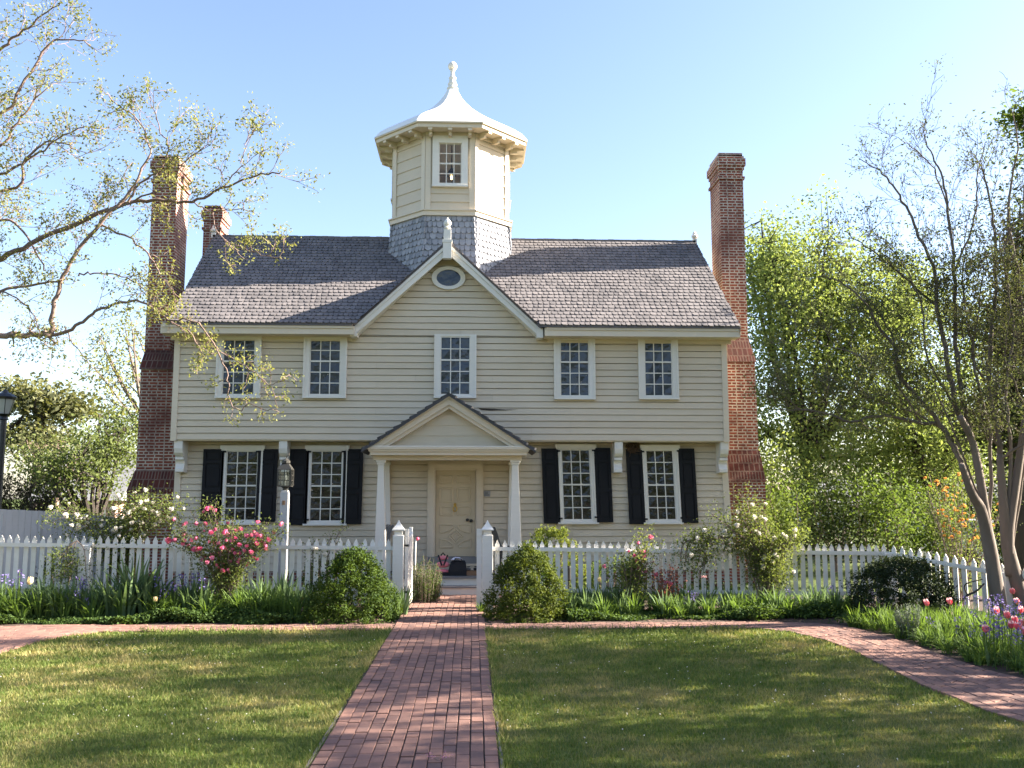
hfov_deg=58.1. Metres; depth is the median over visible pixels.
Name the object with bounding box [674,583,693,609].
iris clump
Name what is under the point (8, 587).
iris clump
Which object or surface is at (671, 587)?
red plant
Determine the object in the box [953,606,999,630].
bulb foliage
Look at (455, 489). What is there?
door
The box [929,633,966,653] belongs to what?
grass clump
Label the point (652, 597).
daylily clump
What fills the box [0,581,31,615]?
daylily clump
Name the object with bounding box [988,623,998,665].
bluebell
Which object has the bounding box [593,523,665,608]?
rose bush
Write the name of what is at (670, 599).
daylily clump
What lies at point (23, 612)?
daylily clump
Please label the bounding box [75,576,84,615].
bluebell
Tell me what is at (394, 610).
iris clump
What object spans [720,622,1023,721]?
cross path
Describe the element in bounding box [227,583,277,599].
daylily clump
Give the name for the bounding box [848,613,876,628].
grass clump
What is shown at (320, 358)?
window
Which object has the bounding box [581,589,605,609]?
iris clump
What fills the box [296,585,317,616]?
iris clump
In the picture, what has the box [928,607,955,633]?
bulb foliage
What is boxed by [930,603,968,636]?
bulb foliage
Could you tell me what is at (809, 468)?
shrub
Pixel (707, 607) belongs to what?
daylily clump
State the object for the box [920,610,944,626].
bulb foliage
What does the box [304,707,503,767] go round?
path edging
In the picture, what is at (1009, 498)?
crape myrtle
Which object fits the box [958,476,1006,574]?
shrub
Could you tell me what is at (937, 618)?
bulb foliage
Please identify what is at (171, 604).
daylily clump
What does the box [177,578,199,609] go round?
iris clump
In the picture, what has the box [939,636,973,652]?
grass clump
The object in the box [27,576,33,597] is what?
tulip
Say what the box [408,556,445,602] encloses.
rosemary bush
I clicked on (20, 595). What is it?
daylily clump
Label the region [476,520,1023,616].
picket fence
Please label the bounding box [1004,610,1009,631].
tulip
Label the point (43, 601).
iris clump
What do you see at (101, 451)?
shade tree
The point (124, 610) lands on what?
iris clump
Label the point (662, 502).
window
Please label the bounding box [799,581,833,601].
iris clump
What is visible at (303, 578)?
shrub
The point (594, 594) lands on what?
iris clump
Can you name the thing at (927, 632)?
grass clump
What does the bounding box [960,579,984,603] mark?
fallen branch
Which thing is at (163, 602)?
daylily clump
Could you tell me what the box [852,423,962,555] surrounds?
shrub
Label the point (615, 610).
daylily clump
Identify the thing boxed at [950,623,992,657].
bulb foliage
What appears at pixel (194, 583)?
iris clump
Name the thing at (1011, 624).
tulip
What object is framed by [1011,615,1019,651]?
tulip
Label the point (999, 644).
bulb foliage
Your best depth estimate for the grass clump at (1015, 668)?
11.25 m
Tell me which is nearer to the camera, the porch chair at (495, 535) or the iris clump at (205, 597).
the iris clump at (205, 597)
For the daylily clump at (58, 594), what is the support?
on the planting bed at (167, 622)
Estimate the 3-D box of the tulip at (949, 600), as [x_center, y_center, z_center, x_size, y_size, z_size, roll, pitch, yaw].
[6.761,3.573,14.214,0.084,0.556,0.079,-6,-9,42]
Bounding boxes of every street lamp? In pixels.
[0,389,16,508]
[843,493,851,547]
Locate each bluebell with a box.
[1,574,10,593]
[11,569,24,603]
[74,590,80,616]
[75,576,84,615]
[153,576,161,595]
[177,574,187,604]
[191,572,199,607]
[198,577,205,610]
[979,621,985,656]
[985,603,992,623]
[985,627,991,665]
[988,620,997,667]
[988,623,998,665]
[989,608,997,631]
[995,627,1003,666]
[997,624,1005,667]
[1000,626,1008,669]
[1012,630,1022,673]
[1012,634,1020,660]
[1016,627,1023,655]
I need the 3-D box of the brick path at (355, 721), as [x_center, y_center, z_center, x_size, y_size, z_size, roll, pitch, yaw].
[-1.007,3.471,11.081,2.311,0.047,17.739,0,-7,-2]
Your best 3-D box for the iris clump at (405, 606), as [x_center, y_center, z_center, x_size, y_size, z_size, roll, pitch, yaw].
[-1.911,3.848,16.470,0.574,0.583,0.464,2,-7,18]
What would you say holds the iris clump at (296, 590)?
on the planting bed at (167, 622)
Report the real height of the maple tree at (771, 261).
14.210 m
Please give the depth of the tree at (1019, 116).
20.47 m
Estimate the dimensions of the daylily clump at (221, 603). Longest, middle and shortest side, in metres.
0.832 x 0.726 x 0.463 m
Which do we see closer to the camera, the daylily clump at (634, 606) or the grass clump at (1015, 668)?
the grass clump at (1015, 668)
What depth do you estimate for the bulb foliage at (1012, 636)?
12.48 m
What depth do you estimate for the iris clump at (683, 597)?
16.56 m
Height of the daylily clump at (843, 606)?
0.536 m
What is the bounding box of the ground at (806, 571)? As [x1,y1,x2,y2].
[2,499,988,753]
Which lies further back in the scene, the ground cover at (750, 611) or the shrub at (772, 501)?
the shrub at (772, 501)
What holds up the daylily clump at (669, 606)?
on the planting bed at (1000, 669)
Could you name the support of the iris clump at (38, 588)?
on the planting bed at (167, 622)
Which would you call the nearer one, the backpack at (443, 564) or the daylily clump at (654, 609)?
the daylily clump at (654, 609)
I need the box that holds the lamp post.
[277,453,293,582]
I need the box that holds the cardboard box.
[467,570,476,575]
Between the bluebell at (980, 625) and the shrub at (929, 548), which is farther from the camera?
the shrub at (929, 548)
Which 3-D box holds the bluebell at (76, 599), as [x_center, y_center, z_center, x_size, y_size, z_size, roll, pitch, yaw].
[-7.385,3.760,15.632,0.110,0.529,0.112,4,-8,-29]
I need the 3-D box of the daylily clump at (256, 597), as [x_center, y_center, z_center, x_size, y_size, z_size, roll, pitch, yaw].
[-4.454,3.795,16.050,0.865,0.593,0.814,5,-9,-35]
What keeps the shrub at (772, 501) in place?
on the ground at (806, 571)
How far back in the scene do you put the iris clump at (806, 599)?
16.43 m
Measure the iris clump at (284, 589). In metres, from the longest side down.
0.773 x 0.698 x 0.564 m
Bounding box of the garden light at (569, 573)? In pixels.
[567,566,570,595]
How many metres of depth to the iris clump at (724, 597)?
16.94 m
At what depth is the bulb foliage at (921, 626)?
13.70 m
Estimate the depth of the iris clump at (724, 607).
16.20 m
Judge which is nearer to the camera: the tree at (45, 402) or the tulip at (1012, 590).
the tulip at (1012, 590)
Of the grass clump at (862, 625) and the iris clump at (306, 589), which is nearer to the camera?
the grass clump at (862, 625)
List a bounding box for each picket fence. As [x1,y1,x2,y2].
[0,520,404,604]
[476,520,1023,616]
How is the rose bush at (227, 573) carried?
on the planting bed at (167, 622)
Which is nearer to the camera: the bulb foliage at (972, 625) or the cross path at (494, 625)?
the bulb foliage at (972, 625)
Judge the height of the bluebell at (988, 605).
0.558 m
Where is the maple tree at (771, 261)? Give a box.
[709,173,994,556]
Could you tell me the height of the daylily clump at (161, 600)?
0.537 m
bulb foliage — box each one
[838,602,874,625]
[851,604,885,625]
[862,599,892,625]
[872,604,902,632]
[873,612,894,633]
[887,607,930,639]
[887,611,935,628]
[910,601,936,617]
[910,613,941,633]
[912,608,934,623]
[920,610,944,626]
[923,610,950,634]
[924,616,964,644]
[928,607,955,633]
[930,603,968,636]
[936,600,978,624]
[945,600,975,612]
[948,613,980,634]
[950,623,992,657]
[951,613,972,636]
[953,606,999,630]
[953,624,1001,642]
[954,628,1011,662]
[958,607,985,621]
[960,627,1007,648]
[961,615,993,635]
[967,610,1007,640]
[976,630,1014,659]
[977,621,1009,640]
[988,620,1020,653]
[990,636,1021,663]
[1012,644,1023,674]
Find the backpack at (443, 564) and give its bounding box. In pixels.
[436,553,449,575]
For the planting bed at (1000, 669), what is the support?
on the ground at (806, 571)
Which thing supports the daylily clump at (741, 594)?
on the planting bed at (1000, 669)
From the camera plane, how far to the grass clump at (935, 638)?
12.98 m
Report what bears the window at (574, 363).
in the house at (458, 358)
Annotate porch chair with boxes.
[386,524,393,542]
[492,527,508,564]
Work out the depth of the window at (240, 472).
21.47 m
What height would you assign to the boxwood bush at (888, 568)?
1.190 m
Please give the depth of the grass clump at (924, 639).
13.10 m
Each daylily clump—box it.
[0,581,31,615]
[0,588,16,610]
[0,598,39,618]
[4,589,44,604]
[9,579,37,601]
[15,590,63,616]
[38,583,80,604]
[40,591,67,610]
[41,594,79,613]
[44,583,79,600]
[48,589,90,616]
[51,592,80,615]
[58,588,111,617]
[98,594,131,613]
[103,590,134,616]
[135,592,176,619]
[141,592,175,610]
[143,588,179,608]
[155,589,196,608]
[191,595,226,616]
[197,582,235,606]
[208,594,226,608]
[214,586,268,605]
[219,588,263,610]
[219,588,263,611]
[224,578,252,603]
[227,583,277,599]
[229,592,280,613]
[233,584,272,608]
[241,589,283,607]
[256,591,283,612]
[267,590,300,614]
[277,586,309,615]
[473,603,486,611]
[588,588,621,613]
[593,597,614,609]
[603,598,632,613]
[621,593,653,613]
[641,586,663,611]
[643,590,676,610]
[651,594,679,616]
[652,594,684,612]
[667,593,690,614]
[675,589,704,610]
[694,594,726,615]
[695,598,720,614]
[711,589,741,608]
[719,591,756,610]
[730,588,761,606]
[739,591,761,605]
[746,586,775,605]
[764,590,793,605]
[771,594,805,617]
[788,591,814,615]
[814,590,855,617]
[821,596,847,616]
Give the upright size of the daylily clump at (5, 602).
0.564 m
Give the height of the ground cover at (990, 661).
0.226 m
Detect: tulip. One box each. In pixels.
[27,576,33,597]
[923,599,928,625]
[947,597,952,607]
[982,624,990,665]
[994,606,999,630]
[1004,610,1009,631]
[1008,620,1015,659]
[1010,588,1014,615]
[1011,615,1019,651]
[1014,621,1021,657]
[1017,606,1023,618]
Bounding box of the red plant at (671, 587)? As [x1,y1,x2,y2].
[649,560,686,601]
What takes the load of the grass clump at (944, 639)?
on the planting bed at (1000, 669)
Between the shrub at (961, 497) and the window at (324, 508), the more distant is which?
the shrub at (961, 497)
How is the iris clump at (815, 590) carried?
on the planting bed at (1000, 669)
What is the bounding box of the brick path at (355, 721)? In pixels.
[310,594,501,767]
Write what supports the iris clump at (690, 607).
on the planting bed at (1000, 669)
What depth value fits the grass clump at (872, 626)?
14.59 m
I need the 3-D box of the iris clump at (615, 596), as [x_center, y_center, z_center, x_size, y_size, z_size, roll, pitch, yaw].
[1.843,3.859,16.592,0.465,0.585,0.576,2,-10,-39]
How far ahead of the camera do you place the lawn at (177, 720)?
9.14 m
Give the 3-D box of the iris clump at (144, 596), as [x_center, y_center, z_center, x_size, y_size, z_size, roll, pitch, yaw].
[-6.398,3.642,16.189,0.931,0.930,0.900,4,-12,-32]
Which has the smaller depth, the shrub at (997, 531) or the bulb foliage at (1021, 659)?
the bulb foliage at (1021, 659)
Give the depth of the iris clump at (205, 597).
15.87 m
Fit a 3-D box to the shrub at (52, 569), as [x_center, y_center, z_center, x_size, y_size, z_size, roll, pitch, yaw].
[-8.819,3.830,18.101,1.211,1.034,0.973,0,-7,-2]
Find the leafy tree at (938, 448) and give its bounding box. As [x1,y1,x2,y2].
[817,238,1016,540]
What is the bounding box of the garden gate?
[404,527,412,604]
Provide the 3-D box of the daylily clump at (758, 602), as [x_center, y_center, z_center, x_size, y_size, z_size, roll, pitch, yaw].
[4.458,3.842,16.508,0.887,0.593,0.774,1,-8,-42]
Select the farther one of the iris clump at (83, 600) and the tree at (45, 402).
the tree at (45, 402)
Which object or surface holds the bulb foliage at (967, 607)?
on the planting bed at (1000, 669)
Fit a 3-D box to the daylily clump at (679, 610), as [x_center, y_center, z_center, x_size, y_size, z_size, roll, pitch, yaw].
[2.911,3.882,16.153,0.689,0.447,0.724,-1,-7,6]
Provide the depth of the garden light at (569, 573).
17.51 m
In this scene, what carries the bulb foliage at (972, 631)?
on the planting bed at (1000, 669)
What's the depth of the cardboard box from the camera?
20.26 m
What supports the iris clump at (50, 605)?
on the planting bed at (167, 622)
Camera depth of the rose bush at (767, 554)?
17.00 m
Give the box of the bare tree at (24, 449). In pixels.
[4,411,135,511]
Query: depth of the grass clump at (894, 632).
13.74 m
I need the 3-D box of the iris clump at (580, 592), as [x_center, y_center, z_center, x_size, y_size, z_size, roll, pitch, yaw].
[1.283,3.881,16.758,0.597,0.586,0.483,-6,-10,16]
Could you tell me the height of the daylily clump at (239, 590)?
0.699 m
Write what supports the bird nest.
on the house at (458, 358)
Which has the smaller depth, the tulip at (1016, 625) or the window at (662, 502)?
the tulip at (1016, 625)
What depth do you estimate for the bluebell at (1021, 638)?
11.07 m
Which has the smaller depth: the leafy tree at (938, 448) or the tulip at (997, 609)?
the tulip at (997, 609)
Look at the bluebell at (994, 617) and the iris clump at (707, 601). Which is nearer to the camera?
the bluebell at (994, 617)
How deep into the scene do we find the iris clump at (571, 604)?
16.13 m
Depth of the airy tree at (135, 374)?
33.46 m
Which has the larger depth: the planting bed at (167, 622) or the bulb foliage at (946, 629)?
the planting bed at (167, 622)
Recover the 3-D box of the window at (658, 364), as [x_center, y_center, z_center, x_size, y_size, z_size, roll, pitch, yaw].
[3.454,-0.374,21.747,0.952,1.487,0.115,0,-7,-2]
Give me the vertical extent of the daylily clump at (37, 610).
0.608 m
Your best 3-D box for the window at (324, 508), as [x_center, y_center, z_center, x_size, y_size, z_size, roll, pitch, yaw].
[-4.335,2.367,21.538,1.037,1.857,0.135,0,-7,-2]
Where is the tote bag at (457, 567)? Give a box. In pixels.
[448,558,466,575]
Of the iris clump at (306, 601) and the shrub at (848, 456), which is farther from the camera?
the shrub at (848, 456)
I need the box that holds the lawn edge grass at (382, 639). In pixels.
[140,622,747,767]
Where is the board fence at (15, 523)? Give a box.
[0,509,123,589]
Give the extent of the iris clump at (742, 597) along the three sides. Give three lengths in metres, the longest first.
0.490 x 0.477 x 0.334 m
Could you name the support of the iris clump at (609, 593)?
on the planting bed at (1000, 669)
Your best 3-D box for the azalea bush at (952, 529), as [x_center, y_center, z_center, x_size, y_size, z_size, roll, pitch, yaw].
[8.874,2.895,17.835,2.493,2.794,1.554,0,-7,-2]
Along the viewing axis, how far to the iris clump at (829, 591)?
16.97 m
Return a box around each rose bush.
[35,478,192,590]
[109,497,158,575]
[158,494,291,605]
[298,520,352,605]
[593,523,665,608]
[664,482,815,597]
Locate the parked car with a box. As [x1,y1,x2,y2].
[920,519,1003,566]
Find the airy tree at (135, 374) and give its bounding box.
[63,293,145,447]
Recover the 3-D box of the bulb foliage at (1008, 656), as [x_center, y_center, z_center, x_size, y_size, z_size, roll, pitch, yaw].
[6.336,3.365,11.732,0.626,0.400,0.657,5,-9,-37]
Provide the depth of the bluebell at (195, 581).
16.02 m
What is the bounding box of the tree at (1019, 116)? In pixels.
[970,86,1023,240]
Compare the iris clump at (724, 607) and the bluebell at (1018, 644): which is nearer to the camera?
the bluebell at (1018, 644)
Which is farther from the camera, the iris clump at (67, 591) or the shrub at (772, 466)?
the shrub at (772, 466)
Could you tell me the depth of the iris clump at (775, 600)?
16.33 m
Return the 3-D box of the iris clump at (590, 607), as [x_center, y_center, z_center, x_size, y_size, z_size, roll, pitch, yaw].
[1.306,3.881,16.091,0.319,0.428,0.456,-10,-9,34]
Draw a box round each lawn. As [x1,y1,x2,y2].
[0,631,382,767]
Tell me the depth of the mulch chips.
15.64 m
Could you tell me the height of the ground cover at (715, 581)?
0.469 m
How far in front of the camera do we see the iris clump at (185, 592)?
16.14 m
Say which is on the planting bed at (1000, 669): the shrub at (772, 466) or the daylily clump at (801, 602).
the daylily clump at (801, 602)
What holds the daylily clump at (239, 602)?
on the planting bed at (167, 622)
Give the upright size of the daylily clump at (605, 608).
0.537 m
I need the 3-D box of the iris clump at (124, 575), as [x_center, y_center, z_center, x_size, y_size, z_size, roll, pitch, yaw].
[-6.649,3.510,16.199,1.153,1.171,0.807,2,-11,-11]
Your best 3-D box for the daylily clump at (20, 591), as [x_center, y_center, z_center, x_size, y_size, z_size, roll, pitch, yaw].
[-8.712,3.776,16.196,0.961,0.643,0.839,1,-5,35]
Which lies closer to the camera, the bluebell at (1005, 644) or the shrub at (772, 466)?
the bluebell at (1005, 644)
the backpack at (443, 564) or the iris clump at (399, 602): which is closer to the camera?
the iris clump at (399, 602)
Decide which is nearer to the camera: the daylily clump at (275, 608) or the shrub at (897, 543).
the daylily clump at (275, 608)
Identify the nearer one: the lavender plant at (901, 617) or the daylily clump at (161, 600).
the lavender plant at (901, 617)
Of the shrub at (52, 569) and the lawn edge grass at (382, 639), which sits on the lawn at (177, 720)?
the lawn edge grass at (382, 639)
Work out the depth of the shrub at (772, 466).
28.82 m
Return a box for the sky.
[0,0,1023,498]
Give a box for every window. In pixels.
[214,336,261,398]
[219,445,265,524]
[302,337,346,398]
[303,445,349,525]
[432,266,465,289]
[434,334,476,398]
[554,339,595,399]
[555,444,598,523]
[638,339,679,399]
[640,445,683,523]
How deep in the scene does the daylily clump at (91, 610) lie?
15.67 m
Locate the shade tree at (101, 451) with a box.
[4,403,138,515]
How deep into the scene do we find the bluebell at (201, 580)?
15.76 m
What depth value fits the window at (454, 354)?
21.55 m
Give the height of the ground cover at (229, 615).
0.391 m
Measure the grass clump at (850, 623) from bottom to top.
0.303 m
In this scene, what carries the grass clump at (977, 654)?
on the planting bed at (1000, 669)
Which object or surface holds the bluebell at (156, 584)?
on the planting bed at (167, 622)
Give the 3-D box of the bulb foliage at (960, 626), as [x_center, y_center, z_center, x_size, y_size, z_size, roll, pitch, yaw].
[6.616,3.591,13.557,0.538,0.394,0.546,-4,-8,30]
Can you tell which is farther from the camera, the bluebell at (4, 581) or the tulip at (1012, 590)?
the bluebell at (4, 581)
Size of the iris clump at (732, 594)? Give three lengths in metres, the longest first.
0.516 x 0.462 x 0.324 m
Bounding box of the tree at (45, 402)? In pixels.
[0,371,116,509]
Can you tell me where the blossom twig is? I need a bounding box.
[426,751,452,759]
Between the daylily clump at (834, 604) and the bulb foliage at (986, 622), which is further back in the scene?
the daylily clump at (834, 604)
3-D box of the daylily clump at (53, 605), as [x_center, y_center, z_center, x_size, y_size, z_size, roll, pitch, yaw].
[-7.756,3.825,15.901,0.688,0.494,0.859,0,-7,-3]
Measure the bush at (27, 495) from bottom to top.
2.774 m
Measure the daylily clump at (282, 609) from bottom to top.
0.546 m
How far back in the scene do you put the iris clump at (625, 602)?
16.24 m
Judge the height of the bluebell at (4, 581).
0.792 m
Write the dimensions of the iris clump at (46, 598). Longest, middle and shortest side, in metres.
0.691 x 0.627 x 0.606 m
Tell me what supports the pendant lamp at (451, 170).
hanging from the house at (458, 358)
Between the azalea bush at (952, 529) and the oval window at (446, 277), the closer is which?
the azalea bush at (952, 529)
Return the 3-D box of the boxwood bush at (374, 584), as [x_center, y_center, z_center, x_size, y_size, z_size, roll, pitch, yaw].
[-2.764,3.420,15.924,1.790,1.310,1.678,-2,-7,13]
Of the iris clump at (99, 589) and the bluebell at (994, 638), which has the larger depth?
the iris clump at (99, 589)
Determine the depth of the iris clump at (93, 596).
15.99 m
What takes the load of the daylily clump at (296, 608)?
on the planting bed at (167, 622)
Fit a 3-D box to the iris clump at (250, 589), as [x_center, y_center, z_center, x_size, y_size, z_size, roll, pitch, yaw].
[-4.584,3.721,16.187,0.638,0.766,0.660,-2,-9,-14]
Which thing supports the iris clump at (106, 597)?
on the planting bed at (167, 622)
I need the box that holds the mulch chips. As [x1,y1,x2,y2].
[311,616,797,623]
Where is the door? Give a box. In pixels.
[435,470,474,555]
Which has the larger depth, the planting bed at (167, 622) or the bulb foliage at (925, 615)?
the planting bed at (167, 622)
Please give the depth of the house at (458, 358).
21.72 m
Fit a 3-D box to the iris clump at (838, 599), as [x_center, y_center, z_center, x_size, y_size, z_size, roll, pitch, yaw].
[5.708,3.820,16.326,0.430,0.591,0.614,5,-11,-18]
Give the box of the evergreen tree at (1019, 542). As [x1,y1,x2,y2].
[927,166,1023,570]
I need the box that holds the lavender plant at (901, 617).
[892,603,920,638]
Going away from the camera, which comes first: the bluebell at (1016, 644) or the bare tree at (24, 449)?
the bluebell at (1016, 644)
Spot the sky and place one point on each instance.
(623, 109)
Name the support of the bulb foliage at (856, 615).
on the planting bed at (1000, 669)
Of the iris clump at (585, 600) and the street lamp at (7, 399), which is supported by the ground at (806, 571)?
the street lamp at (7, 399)
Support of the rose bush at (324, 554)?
on the planting bed at (167, 622)
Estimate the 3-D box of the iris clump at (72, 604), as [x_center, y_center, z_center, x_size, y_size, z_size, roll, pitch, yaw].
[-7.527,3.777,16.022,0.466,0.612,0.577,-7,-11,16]
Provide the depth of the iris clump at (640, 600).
16.61 m
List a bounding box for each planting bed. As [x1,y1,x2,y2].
[0,599,392,625]
[488,596,1023,677]
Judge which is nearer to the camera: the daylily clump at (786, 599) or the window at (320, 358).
the daylily clump at (786, 599)
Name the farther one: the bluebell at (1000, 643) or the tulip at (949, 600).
the tulip at (949, 600)
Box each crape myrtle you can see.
[0,0,330,427]
[733,54,1023,621]
[890,71,1023,618]
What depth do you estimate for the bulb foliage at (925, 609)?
14.77 m
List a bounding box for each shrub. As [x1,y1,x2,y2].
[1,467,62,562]
[34,554,94,590]
[295,558,351,597]
[583,555,638,594]
[759,423,852,562]
[760,408,878,559]
[763,466,825,575]
[790,446,884,572]
[798,400,934,561]
[832,458,939,568]
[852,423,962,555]
[891,479,983,570]
[905,459,1007,538]
[953,441,1007,516]
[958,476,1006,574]
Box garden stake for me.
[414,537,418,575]
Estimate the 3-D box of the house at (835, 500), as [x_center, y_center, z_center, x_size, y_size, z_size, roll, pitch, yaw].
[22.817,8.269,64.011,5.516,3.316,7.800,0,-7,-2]
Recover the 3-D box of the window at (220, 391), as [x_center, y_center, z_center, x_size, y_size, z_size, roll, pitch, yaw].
[-6.324,-0.389,21.325,1.027,1.447,0.115,0,-7,-2]
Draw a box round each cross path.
[0,622,733,632]
[0,624,150,652]
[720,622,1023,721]
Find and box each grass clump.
[836,611,868,626]
[844,615,861,627]
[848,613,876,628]
[854,614,872,628]
[863,618,880,630]
[883,623,909,638]
[906,629,935,642]
[907,627,933,646]
[920,631,955,649]
[921,624,944,642]
[921,630,953,647]
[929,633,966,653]
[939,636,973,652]
[951,643,981,661]
[956,647,1000,665]
[960,642,998,663]
[993,648,1022,670]
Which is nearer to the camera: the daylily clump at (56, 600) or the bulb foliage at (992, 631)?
the bulb foliage at (992, 631)
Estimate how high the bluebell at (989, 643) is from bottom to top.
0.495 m
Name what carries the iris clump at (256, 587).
on the planting bed at (167, 622)
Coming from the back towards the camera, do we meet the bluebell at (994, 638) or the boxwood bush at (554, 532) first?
the boxwood bush at (554, 532)
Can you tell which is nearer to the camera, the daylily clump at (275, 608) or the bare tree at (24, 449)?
the daylily clump at (275, 608)
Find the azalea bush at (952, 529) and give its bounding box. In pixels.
[912,462,1023,606]
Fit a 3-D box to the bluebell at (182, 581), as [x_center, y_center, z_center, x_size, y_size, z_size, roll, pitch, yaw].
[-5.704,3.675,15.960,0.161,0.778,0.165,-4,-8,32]
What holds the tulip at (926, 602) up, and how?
on the planting bed at (1000, 669)
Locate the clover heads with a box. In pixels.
[0,631,1005,766]
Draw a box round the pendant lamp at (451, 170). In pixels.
[447,146,455,179]
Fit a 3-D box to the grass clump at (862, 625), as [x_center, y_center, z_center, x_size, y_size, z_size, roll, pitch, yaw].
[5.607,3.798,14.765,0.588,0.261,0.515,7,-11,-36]
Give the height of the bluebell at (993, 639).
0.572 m
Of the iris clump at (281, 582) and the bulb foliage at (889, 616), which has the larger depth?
the iris clump at (281, 582)
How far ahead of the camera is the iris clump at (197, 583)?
16.75 m
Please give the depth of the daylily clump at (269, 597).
15.94 m
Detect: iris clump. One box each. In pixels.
[0,579,17,598]
[5,577,34,596]
[29,575,58,598]
[31,577,53,596]
[32,583,76,614]
[33,583,68,614]
[45,572,83,602]
[45,590,64,618]
[59,585,88,615]
[68,579,98,615]
[80,582,105,611]
[86,566,130,616]
[91,567,153,615]
[92,571,116,612]
[101,550,165,594]
[102,556,160,614]
[106,552,178,614]
[124,564,173,612]
[138,574,182,602]
[161,576,183,597]
[170,584,199,603]
[176,574,206,608]
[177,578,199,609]
[182,571,205,592]
[190,582,216,609]
[234,579,268,595]
[237,576,272,603]
[246,575,277,597]
[252,577,281,599]
[267,569,300,601]
[271,575,300,610]
[276,577,309,610]
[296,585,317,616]
[301,579,322,614]
[376,587,400,617]
[390,588,407,613]
[397,584,416,615]
[561,590,580,610]
[574,583,595,602]
[578,595,595,618]
[581,586,605,602]
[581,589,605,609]
[587,583,607,602]
[600,582,621,602]
[603,584,623,609]
[608,584,636,613]
[631,588,646,611]
[648,584,673,614]
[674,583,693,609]
[679,586,697,610]
[685,595,700,613]
[697,584,718,606]
[698,595,714,607]
[713,595,733,611]
[716,588,735,606]
[723,586,739,601]
[734,589,745,602]
[759,587,790,607]
[768,590,789,608]
[794,592,811,615]
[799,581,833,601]
[800,582,822,616]
[805,583,827,599]
[821,583,843,600]
[822,586,846,615]
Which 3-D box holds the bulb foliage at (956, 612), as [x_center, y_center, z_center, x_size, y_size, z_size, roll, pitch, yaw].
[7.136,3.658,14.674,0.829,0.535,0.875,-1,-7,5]
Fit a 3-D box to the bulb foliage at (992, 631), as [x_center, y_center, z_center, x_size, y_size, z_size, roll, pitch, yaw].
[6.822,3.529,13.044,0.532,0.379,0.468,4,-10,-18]
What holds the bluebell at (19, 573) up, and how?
on the planting bed at (167, 622)
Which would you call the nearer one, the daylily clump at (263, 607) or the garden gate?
the daylily clump at (263, 607)
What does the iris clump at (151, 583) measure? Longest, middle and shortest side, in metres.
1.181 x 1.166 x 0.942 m
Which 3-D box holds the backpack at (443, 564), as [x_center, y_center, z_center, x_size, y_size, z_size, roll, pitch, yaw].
[-1.525,3.969,20.349,0.340,0.504,0.248,0,-7,-2]
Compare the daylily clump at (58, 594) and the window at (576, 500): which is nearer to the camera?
the daylily clump at (58, 594)
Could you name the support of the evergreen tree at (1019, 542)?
on the ground at (806, 571)
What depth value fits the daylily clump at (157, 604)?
15.86 m
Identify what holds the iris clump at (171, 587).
on the planting bed at (167, 622)
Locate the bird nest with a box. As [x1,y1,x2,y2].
[625,442,640,456]
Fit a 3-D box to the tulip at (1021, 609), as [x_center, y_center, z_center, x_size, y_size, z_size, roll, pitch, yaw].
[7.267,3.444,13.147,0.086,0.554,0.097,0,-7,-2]
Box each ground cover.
[0,600,308,624]
[173,576,778,603]
[562,599,856,621]
[794,610,1023,672]
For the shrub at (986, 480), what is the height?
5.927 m
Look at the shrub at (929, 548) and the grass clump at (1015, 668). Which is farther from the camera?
the shrub at (929, 548)
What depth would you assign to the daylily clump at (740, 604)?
16.24 m
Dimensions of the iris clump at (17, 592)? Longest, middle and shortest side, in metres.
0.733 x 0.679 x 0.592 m
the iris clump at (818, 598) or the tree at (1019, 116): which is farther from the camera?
the tree at (1019, 116)
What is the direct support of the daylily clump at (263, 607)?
on the planting bed at (167, 622)
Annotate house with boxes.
[28,451,135,530]
[126,62,766,594]
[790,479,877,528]
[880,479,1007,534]
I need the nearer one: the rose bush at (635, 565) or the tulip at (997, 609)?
the tulip at (997, 609)
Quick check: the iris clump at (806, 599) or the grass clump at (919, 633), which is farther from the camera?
the iris clump at (806, 599)
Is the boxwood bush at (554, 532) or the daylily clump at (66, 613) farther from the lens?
the boxwood bush at (554, 532)
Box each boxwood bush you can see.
[299,543,402,624]
[476,539,572,623]
[516,524,591,599]
[839,551,960,620]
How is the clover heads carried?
on the lawn at (177, 720)
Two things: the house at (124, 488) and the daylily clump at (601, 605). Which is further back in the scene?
the house at (124, 488)
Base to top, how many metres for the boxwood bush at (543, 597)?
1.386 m
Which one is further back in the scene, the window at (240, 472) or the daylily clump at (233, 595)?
the window at (240, 472)

